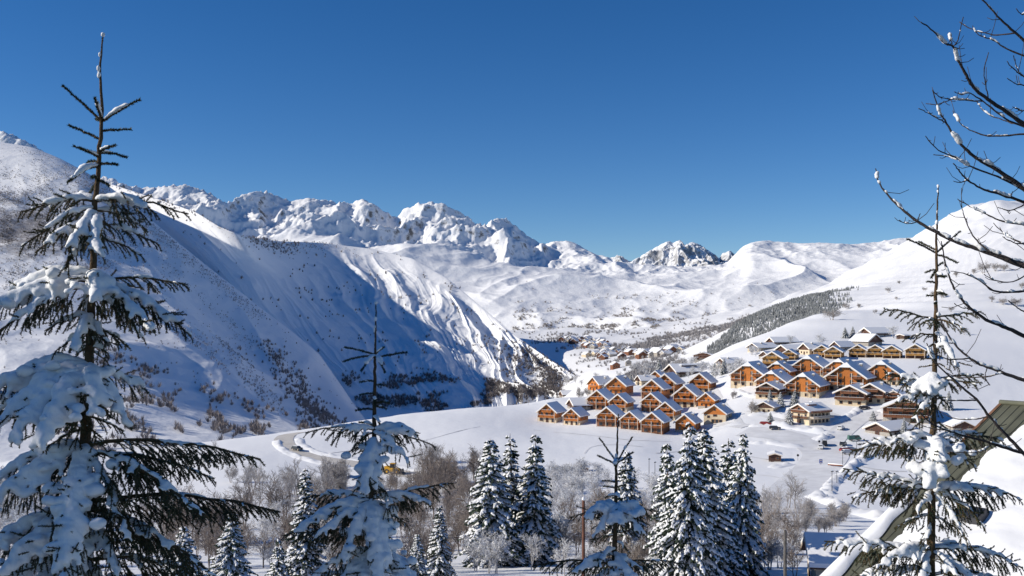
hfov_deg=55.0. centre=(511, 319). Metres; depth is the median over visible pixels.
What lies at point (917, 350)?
timber chalet
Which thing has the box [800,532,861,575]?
cottage
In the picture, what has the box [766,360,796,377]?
apartment chalet
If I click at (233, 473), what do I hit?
bare bush
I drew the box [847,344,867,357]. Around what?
timber chalet
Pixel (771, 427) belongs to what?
parked car
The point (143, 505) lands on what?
bare tree
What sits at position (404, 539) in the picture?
bare tree
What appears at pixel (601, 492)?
bare tree
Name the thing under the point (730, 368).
frosted tree
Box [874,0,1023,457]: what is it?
leafless tree
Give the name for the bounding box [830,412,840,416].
path
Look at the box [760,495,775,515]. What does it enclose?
bare tree
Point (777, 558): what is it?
frosted tree
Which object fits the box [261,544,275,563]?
frosted tree
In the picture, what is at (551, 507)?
frosted tree
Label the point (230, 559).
snowy spruce
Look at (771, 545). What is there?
frosted tree
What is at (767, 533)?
bare tree
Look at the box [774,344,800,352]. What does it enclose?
barn
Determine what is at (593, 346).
village house
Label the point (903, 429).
village conifer
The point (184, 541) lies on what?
snowy spruce
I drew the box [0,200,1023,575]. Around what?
ground
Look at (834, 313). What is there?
bare bush
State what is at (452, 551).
bare tree
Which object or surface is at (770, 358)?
timber chalet
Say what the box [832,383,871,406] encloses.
house
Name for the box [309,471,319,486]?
bare tree
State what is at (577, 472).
frosted tree
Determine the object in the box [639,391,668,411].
timber chalet
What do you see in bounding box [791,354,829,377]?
apartment chalet
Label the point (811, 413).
lodge
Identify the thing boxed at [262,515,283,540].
frosted tree
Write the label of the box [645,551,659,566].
frosted tree
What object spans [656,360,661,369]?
village conifer
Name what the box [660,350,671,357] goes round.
village house
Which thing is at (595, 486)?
bare tree
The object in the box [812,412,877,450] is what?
road
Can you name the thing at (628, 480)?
snowy spruce
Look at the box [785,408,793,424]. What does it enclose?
village conifer
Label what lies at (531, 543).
frosted tree
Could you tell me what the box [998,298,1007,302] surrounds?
bare bush
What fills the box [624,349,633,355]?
village house
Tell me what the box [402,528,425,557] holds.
bare tree
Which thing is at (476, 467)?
bare tree
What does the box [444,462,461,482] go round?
bare tree
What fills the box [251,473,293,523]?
bare tree
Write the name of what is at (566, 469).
frosted tree
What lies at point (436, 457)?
bare tree
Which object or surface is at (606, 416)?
timber chalet
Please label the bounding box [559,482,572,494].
frosted tree
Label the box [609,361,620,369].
village house
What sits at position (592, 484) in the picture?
frosted tree
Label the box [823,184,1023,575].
young spruce
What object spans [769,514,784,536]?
bare tree
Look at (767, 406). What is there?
house
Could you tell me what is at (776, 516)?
bare tree
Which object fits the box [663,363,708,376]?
house
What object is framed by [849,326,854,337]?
village conifer
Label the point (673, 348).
village house
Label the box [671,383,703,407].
timber chalet
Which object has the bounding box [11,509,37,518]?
frosted tree
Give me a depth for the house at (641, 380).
516.91 m
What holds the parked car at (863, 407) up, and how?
on the ground
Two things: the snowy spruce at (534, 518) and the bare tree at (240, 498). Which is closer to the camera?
the snowy spruce at (534, 518)
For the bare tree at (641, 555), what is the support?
on the ground
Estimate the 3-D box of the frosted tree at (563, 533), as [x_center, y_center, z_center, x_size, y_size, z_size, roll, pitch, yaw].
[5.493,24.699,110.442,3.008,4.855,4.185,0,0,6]
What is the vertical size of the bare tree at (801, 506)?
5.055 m
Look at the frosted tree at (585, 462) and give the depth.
288.93 m
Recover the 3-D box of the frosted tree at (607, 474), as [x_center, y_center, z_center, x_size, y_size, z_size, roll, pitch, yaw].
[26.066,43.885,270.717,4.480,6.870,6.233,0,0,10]
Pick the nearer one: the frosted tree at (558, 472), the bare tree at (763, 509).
the bare tree at (763, 509)
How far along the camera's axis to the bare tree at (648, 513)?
138.78 m
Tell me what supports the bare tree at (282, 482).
on the ground
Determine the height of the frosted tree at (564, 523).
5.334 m
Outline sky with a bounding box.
[0,0,1023,260]
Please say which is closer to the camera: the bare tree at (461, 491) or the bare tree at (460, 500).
the bare tree at (460, 500)
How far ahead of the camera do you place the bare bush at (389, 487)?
273.55 m
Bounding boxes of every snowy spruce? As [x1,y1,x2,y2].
[164,526,201,575]
[206,511,258,575]
[264,539,289,575]
[279,468,328,575]
[409,534,429,575]
[425,506,457,575]
[454,439,534,568]
[501,435,523,536]
[504,434,562,565]
[603,451,648,568]
[642,443,678,575]
[648,422,726,575]
[696,429,748,575]
[716,438,736,501]
[722,433,770,575]
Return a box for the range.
[0,131,910,330]
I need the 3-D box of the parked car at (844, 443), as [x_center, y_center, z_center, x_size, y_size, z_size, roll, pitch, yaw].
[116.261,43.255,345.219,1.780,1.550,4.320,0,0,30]
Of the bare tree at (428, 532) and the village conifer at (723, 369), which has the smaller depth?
the bare tree at (428, 532)
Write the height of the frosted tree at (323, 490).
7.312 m
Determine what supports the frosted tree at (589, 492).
on the ground
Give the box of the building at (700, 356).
[692,352,712,362]
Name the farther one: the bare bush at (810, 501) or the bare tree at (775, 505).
the bare bush at (810, 501)
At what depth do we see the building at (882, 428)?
359.89 m
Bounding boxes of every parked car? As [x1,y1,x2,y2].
[291,445,302,450]
[759,421,770,424]
[769,425,780,429]
[839,441,846,445]
[840,449,853,453]
[847,435,861,440]
[859,405,869,408]
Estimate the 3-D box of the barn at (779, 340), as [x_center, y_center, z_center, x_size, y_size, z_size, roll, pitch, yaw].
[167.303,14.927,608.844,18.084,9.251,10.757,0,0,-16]
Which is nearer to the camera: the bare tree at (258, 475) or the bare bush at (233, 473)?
the bare tree at (258, 475)
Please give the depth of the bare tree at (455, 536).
117.89 m
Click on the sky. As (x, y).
(627, 129)
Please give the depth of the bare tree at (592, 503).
151.14 m
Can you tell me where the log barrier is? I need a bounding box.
[828,463,842,465]
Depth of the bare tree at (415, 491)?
213.84 m
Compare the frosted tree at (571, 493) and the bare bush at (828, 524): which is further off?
the frosted tree at (571, 493)
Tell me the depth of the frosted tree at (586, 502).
185.22 m
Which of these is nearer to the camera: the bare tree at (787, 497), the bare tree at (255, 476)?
the bare tree at (787, 497)
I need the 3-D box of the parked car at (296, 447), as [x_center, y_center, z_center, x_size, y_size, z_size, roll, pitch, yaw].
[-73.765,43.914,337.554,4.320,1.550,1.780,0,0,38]
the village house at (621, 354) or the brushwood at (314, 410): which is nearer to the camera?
the brushwood at (314, 410)
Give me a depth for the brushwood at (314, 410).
713.45 m
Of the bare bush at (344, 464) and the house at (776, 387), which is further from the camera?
the house at (776, 387)
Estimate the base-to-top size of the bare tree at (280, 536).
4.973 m
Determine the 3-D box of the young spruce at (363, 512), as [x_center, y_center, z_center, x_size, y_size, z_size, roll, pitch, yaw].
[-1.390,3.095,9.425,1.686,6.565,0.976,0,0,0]
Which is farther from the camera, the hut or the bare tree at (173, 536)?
the hut
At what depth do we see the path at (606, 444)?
346.43 m
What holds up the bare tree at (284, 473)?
on the ground
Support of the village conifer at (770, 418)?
on the ground
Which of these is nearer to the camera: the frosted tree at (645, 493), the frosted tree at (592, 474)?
the frosted tree at (645, 493)
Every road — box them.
[274,432,456,486]
[681,422,750,435]
[736,427,848,512]
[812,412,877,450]
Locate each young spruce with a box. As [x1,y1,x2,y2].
[0,32,280,575]
[281,301,455,575]
[531,413,690,575]
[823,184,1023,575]
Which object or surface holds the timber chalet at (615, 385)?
on the ground
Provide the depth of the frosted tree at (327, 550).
88.72 m
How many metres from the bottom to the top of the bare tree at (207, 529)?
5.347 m
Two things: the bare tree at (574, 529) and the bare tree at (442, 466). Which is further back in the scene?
the bare tree at (442, 466)
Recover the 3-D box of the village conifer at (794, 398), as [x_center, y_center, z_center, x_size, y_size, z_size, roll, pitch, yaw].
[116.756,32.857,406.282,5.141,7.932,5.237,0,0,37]
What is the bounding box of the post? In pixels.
[582,496,584,575]
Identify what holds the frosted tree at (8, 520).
on the ground
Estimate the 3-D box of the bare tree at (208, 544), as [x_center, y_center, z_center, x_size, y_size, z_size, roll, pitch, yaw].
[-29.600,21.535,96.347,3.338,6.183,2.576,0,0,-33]
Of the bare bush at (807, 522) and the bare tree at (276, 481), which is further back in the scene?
the bare tree at (276, 481)
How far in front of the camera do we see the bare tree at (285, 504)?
172.95 m
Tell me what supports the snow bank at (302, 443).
on the ground
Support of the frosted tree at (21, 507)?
on the ground
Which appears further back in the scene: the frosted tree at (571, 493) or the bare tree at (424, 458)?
the bare tree at (424, 458)
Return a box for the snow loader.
[384,463,405,473]
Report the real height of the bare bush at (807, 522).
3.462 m
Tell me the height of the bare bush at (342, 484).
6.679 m
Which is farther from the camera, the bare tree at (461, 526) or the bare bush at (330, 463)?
the bare bush at (330, 463)
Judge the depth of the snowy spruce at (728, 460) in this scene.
92.28 m
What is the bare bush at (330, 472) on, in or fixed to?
on the ground
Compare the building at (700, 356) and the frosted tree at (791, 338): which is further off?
the building at (700, 356)
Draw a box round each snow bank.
[272,440,350,466]
[295,438,420,471]
[311,473,359,480]
[682,422,742,438]
[723,387,755,397]
[748,411,786,418]
[748,440,802,447]
[749,421,834,433]
[766,462,795,468]
[804,490,883,520]
[811,432,834,440]
[820,471,849,494]
[832,407,863,421]
[839,449,882,472]
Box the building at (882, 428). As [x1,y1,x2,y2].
[862,419,916,436]
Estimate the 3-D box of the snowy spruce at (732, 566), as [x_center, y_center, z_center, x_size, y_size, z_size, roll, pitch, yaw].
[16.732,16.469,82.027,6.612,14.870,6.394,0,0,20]
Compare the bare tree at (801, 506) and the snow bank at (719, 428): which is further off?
the snow bank at (719, 428)
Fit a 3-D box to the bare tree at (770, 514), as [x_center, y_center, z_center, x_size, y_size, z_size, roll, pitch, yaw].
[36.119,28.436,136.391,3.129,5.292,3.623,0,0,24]
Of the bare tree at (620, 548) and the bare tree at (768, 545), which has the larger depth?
the bare tree at (768, 545)
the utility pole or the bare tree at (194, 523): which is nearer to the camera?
the utility pole
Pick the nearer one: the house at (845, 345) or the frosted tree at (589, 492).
the frosted tree at (589, 492)
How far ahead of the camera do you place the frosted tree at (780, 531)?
115.96 m
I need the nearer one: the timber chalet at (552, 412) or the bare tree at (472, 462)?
the bare tree at (472, 462)
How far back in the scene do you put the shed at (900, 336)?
610.98 m
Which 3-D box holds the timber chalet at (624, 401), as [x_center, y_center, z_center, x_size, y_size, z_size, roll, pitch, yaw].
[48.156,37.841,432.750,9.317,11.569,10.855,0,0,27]
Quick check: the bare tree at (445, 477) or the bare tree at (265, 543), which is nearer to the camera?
the bare tree at (265, 543)
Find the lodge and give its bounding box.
[786,401,833,425]
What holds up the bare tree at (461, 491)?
on the ground
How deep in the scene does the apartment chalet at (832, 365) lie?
459.59 m
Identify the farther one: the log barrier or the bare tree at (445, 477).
the log barrier
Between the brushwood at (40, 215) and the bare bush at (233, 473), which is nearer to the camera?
the bare bush at (233, 473)
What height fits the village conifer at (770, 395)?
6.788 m
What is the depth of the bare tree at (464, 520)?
124.07 m
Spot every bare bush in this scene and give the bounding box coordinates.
[224,465,238,481]
[317,465,339,479]
[321,455,340,469]
[322,474,338,486]
[324,461,347,476]
[325,469,344,484]
[333,475,350,488]
[334,459,350,470]
[334,465,351,486]
[381,475,397,490]
[468,449,479,458]
[750,403,758,411]
[801,508,812,519]
[802,497,814,511]
[802,501,815,520]
[802,514,815,531]
[803,504,819,520]
[810,513,825,531]
[813,509,835,532]
[821,309,843,319]
[823,507,839,529]
[825,505,841,526]
[826,501,837,511]
[827,505,847,525]
[838,501,851,521]
[977,261,992,273]
[989,263,999,270]
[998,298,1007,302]
[999,264,1009,269]
[1010,298,1023,304]
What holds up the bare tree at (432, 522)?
on the ground
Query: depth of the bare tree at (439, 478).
258.37 m
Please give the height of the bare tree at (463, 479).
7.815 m
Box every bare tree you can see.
[135,489,165,533]
[152,501,188,539]
[157,524,178,555]
[164,521,179,553]
[174,480,206,525]
[175,488,203,545]
[182,488,217,544]
[189,523,207,558]
[193,519,218,555]
[193,519,223,568]
[196,505,217,537]
[199,517,222,564]
[204,531,225,567]
[205,487,241,536]
[206,493,225,534]
[210,521,255,555]
[212,505,239,533]
[227,478,258,525]
[229,466,254,498]
[236,518,259,553]
[237,464,254,492]
[238,478,260,520]
[238,518,259,556]
[239,456,254,492]
[251,464,265,495]
[251,466,265,487]
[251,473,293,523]
[252,528,280,567]
[259,468,269,490]
[264,521,295,561]
[269,470,282,496]
[271,483,296,515]
[271,503,294,544]
[275,477,288,496]
[275,506,295,550]
[276,476,294,506]
[277,465,292,481]
[282,458,301,485]
[283,469,297,489]
[285,474,298,501]
[291,488,299,504]
[292,466,303,490]
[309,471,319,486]
[310,453,332,483]
[310,478,334,504]
[312,483,329,511]
[314,492,334,518]
[318,467,332,488]
[327,543,341,568]
[328,526,345,563]
[386,465,403,488]
[394,505,416,537]
[395,474,411,498]
[396,525,419,557]
[397,510,426,547]
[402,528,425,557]
[404,466,421,484]
[404,476,423,501]
[405,520,430,570]
[407,516,428,546]
[409,466,438,492]
[409,504,430,522]
[410,476,428,502]
[412,469,430,483]
[412,503,428,526]
[413,450,421,467]
[413,505,432,528]
[414,445,435,474]
[419,450,434,480]
[421,446,443,465]
[421,460,441,477]
[421,524,437,541]
[422,477,444,517]
[424,510,448,529]
[425,459,444,487]
[426,453,455,493]
[431,464,447,497]
[431,502,453,525]
[435,455,457,485]
[436,443,457,465]
[437,489,455,518]
[438,471,455,491]
[440,488,456,519]
[444,459,469,489]
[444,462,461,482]
[446,507,466,546]
[446,524,463,552]
[446,542,458,564]
[447,507,476,528]
[447,509,474,554]
[448,528,458,550]
[449,476,472,494]
[449,498,476,521]
[450,464,471,492]
[451,483,469,509]
[452,481,469,501]
[452,485,463,509]
[454,458,472,479]
[455,512,475,531]
[458,474,477,497]
[460,443,483,480]
[469,450,501,473]
[551,490,577,518]
[554,513,578,551]
[563,500,585,542]
[567,511,590,552]
[568,508,587,554]
[575,521,594,555]
[580,483,610,528]
[585,494,607,523]
[589,518,611,551]
[591,479,612,500]
[606,529,640,559]
[626,540,644,566]
[633,536,652,566]
[635,540,647,564]
[642,497,654,530]
[651,501,659,528]
[758,512,777,539]
[758,521,772,546]
[758,527,781,569]
[759,498,770,522]
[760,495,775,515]
[761,485,775,511]
[762,484,789,515]
[764,508,781,529]
[764,523,778,546]
[765,506,783,530]
[766,528,783,545]
[766,537,781,569]
[767,488,787,512]
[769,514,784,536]
[771,492,784,533]
[772,506,801,529]
[775,510,799,554]
[779,543,805,575]
[781,517,803,560]
[782,471,800,504]
[784,491,793,508]
[785,496,809,532]
[788,507,806,526]
[789,478,809,507]
[793,497,809,517]
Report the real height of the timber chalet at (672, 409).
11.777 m
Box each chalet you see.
[536,401,566,423]
[562,406,589,424]
[585,388,614,409]
[586,376,609,394]
[595,404,624,427]
[604,375,635,394]
[608,392,635,412]
[619,409,644,430]
[639,377,671,398]
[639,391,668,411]
[639,409,671,434]
[650,370,664,377]
[654,400,682,420]
[660,372,684,395]
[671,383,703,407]
[673,411,702,431]
[687,371,717,391]
[696,391,720,408]
[702,402,733,424]
[729,360,769,387]
[754,369,792,386]
[761,350,788,365]
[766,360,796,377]
[782,349,799,359]
[783,371,830,398]
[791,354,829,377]
[812,344,829,356]
[821,357,851,378]
[823,345,845,358]
[823,360,876,390]
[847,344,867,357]
[866,344,884,357]
[867,359,905,384]
[880,395,930,423]
[881,344,903,358]
[903,343,926,358]
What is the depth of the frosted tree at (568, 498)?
198.24 m
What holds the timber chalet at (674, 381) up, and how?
on the ground
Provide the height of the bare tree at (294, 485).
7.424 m
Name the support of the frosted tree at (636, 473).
on the ground
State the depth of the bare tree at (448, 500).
163.32 m
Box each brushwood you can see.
[0,144,324,434]
[58,339,346,450]
[110,183,365,256]
[116,185,576,410]
[512,283,774,329]
[514,312,748,387]
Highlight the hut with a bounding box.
[767,450,782,461]
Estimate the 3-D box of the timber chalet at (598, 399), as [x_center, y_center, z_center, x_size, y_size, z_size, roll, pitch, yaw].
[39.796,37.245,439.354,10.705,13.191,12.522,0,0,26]
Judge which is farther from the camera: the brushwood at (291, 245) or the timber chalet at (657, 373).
the brushwood at (291, 245)
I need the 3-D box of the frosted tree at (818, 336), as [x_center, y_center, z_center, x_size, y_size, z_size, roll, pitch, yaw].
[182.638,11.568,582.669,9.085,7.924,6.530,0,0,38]
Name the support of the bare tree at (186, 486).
on the ground
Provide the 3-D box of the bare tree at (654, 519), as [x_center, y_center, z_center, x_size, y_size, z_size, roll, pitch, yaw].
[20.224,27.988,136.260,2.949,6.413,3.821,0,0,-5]
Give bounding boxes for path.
[333,426,479,452]
[538,430,671,441]
[584,444,641,452]
[662,451,767,459]
[711,387,743,422]
[747,410,793,429]
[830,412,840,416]
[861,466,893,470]
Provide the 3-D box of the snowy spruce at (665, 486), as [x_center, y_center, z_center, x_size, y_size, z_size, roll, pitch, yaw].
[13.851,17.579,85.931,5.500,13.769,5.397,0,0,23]
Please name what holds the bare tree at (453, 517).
on the ground
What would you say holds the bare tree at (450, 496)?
on the ground
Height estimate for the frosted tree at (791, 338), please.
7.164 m
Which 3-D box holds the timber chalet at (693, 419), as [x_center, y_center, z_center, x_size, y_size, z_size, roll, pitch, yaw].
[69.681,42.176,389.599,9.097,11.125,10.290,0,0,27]
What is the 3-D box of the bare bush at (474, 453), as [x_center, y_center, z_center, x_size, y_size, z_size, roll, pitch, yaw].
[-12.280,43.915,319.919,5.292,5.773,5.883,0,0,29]
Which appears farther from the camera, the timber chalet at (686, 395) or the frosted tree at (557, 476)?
the timber chalet at (686, 395)
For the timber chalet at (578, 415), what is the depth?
408.45 m
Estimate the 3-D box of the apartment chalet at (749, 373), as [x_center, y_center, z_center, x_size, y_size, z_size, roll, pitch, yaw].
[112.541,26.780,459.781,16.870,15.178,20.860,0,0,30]
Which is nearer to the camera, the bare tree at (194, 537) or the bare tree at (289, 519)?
the bare tree at (194, 537)
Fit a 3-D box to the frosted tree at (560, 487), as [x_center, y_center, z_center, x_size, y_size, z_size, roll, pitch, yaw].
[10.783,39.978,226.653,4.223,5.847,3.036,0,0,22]
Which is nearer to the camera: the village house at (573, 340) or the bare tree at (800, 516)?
the bare tree at (800, 516)
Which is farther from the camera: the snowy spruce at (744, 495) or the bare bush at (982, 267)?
the bare bush at (982, 267)
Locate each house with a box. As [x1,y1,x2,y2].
[565,398,592,409]
[570,338,578,343]
[581,352,590,356]
[590,344,597,348]
[597,341,605,346]
[598,354,608,359]
[607,352,616,356]
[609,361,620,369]
[617,352,626,359]
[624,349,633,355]
[625,359,631,365]
[633,349,645,355]
[634,374,656,385]
[636,350,647,358]
[653,349,661,357]
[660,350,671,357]
[663,345,676,352]
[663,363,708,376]
[714,357,738,367]
[745,342,777,351]
[753,380,787,398]
[754,400,780,411]
[758,351,770,358]
[797,342,823,354]
[820,400,1023,575]
[829,341,854,349]
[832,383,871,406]
[848,333,883,345]
[860,381,894,404]
[885,389,905,402]
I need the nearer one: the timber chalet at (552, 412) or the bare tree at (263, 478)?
the bare tree at (263, 478)
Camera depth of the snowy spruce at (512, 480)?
105.87 m
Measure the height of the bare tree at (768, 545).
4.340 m
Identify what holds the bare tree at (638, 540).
on the ground
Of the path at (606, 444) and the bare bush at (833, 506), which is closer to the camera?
the bare bush at (833, 506)
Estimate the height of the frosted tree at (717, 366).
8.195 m
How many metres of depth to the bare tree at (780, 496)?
171.91 m
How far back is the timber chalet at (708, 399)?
430.96 m
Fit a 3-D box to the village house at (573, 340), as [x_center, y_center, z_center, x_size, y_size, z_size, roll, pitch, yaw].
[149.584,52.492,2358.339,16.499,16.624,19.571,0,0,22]
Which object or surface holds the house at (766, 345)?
on the ground
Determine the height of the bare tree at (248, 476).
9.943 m
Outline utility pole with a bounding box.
[783,530,786,575]
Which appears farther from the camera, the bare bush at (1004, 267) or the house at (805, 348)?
the bare bush at (1004, 267)
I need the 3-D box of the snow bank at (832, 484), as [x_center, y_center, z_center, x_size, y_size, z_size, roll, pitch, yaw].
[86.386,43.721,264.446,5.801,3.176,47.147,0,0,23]
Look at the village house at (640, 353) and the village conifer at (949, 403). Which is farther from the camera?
the village house at (640, 353)
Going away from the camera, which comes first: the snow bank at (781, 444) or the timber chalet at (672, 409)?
the snow bank at (781, 444)
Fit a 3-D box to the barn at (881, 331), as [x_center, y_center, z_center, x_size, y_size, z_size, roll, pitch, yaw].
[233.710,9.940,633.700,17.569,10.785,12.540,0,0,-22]
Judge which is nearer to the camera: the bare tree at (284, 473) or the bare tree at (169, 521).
the bare tree at (169, 521)
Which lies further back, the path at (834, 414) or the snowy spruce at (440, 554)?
the path at (834, 414)
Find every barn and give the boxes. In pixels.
[558,390,571,397]
[765,337,799,344]
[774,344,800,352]
[857,327,891,336]
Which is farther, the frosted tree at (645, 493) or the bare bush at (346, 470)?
the bare bush at (346, 470)
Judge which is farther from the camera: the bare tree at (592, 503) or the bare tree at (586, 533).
the bare tree at (592, 503)
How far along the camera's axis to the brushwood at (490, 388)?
1511.45 m
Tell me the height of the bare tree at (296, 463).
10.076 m
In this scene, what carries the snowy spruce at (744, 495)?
on the ground
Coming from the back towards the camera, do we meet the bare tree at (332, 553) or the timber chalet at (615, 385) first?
the timber chalet at (615, 385)
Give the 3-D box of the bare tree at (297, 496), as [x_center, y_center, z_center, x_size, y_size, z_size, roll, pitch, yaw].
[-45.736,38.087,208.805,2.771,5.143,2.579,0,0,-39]
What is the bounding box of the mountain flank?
[110,184,575,410]
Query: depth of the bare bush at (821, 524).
154.45 m
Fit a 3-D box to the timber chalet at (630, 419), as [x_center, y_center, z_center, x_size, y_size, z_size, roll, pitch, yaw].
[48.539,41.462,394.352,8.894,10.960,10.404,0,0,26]
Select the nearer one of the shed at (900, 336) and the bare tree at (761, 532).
the bare tree at (761, 532)
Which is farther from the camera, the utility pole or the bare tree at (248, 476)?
the bare tree at (248, 476)
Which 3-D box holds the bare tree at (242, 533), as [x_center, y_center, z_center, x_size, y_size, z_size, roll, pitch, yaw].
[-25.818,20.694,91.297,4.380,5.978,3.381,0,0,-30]
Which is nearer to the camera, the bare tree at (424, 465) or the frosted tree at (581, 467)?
the bare tree at (424, 465)
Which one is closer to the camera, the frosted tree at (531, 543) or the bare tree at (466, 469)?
the frosted tree at (531, 543)
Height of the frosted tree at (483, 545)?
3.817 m
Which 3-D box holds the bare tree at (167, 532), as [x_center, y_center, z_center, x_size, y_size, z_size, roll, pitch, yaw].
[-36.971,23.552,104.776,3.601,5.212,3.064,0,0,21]
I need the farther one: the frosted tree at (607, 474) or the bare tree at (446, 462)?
the bare tree at (446, 462)
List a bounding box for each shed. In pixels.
[895,334,910,339]
[944,417,975,429]
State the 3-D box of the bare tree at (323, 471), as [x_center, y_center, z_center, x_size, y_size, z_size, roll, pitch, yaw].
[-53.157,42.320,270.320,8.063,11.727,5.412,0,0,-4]
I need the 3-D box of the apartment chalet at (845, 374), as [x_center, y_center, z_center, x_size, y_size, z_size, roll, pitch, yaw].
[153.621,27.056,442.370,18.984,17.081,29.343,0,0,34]
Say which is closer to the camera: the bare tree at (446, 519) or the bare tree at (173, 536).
the bare tree at (173, 536)
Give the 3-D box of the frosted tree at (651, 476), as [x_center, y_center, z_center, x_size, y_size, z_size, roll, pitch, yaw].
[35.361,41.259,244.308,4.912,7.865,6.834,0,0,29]
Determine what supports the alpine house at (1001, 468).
on the ground
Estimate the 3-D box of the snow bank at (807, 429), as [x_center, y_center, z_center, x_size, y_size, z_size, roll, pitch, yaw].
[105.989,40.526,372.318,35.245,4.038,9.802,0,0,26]
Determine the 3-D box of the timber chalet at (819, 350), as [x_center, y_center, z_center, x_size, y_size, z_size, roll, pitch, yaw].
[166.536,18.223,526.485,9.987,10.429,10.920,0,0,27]
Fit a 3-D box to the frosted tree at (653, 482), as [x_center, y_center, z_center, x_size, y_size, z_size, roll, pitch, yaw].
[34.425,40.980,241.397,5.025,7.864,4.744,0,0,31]
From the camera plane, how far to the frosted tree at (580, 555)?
87.30 m
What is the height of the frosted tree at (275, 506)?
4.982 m
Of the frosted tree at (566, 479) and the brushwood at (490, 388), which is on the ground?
the frosted tree at (566, 479)
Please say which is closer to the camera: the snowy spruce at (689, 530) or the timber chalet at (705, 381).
the snowy spruce at (689, 530)
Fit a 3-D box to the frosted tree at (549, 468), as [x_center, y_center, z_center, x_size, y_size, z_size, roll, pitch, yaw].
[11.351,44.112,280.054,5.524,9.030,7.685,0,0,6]
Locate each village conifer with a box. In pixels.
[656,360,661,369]
[719,359,728,374]
[766,412,774,422]
[767,389,772,400]
[777,392,785,407]
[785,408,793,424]
[788,390,799,406]
[840,328,849,338]
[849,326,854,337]
[869,411,877,421]
[900,418,907,433]
[942,391,953,410]
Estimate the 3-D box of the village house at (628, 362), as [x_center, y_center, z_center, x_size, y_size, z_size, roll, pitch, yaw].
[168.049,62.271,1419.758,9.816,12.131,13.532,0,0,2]
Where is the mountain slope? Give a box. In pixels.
[0,142,364,461]
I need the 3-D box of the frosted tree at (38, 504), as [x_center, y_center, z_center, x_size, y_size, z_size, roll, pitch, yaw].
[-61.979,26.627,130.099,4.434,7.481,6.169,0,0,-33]
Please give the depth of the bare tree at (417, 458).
302.45 m
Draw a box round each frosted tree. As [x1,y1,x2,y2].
[0,493,33,528]
[0,499,36,547]
[2,497,33,521]
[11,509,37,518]
[13,484,43,512]
[25,497,46,511]
[250,517,275,544]
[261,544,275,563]
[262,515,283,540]
[264,499,288,525]
[311,485,335,505]
[319,542,339,564]
[457,493,473,511]
[460,531,490,570]
[472,522,506,566]
[477,532,491,567]
[479,538,504,572]
[485,533,512,573]
[519,534,548,569]
[542,461,557,480]
[544,480,562,510]
[546,495,558,518]
[546,516,571,558]
[547,471,558,485]
[547,509,564,524]
[549,538,577,574]
[550,469,564,485]
[551,466,565,481]
[553,521,572,557]
[554,483,564,501]
[554,512,576,555]
[555,489,571,512]
[556,464,574,477]
[558,472,578,496]
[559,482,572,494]
[559,488,582,502]
[560,492,574,513]
[562,470,580,492]
[568,465,584,485]
[569,475,591,495]
[570,547,591,566]
[571,459,589,475]
[573,490,594,512]
[576,457,589,477]
[577,543,593,556]
[581,466,605,489]
[581,490,593,510]
[587,477,603,493]
[589,461,606,475]
[595,539,622,557]
[600,469,613,485]
[617,464,644,483]
[626,535,645,561]
[633,486,654,505]
[642,472,658,495]
[643,470,661,490]
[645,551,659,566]
[695,360,705,371]
[713,361,720,371]
[725,362,734,377]
[760,537,779,569]
[767,533,782,567]
[773,523,799,540]
[775,538,797,568]
[776,527,801,547]
[787,335,795,342]
[814,334,827,341]
[885,326,897,334]
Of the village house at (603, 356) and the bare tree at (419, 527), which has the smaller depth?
the bare tree at (419, 527)
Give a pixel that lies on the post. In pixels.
(583, 531)
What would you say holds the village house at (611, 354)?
on the ground
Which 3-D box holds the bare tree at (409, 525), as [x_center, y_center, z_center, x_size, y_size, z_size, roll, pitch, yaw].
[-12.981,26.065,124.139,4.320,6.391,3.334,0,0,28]
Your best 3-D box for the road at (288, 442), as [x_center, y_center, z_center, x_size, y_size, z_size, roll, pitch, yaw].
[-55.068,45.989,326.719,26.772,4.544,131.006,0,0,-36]
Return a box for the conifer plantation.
[707,285,858,353]
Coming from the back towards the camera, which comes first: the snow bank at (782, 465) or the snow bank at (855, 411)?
the snow bank at (855, 411)
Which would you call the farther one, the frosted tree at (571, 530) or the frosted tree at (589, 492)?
the frosted tree at (589, 492)
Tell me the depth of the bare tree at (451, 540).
97.53 m
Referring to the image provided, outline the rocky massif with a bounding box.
[611,240,734,266]
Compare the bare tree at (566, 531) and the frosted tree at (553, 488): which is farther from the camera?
the frosted tree at (553, 488)
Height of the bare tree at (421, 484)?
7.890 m
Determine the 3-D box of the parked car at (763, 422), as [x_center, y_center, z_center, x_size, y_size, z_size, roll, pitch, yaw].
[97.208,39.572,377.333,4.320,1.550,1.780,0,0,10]
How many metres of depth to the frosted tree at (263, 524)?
128.37 m
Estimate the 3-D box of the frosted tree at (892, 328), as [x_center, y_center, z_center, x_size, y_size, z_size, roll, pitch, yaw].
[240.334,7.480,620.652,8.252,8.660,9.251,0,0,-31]
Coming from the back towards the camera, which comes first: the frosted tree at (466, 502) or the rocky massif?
the rocky massif
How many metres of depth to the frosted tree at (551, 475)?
264.58 m
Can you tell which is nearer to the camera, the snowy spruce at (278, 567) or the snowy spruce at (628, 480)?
the snowy spruce at (278, 567)
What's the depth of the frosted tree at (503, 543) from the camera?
89.74 m
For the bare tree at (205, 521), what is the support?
on the ground
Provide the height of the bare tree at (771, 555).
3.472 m
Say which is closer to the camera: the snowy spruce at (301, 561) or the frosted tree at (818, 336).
the snowy spruce at (301, 561)

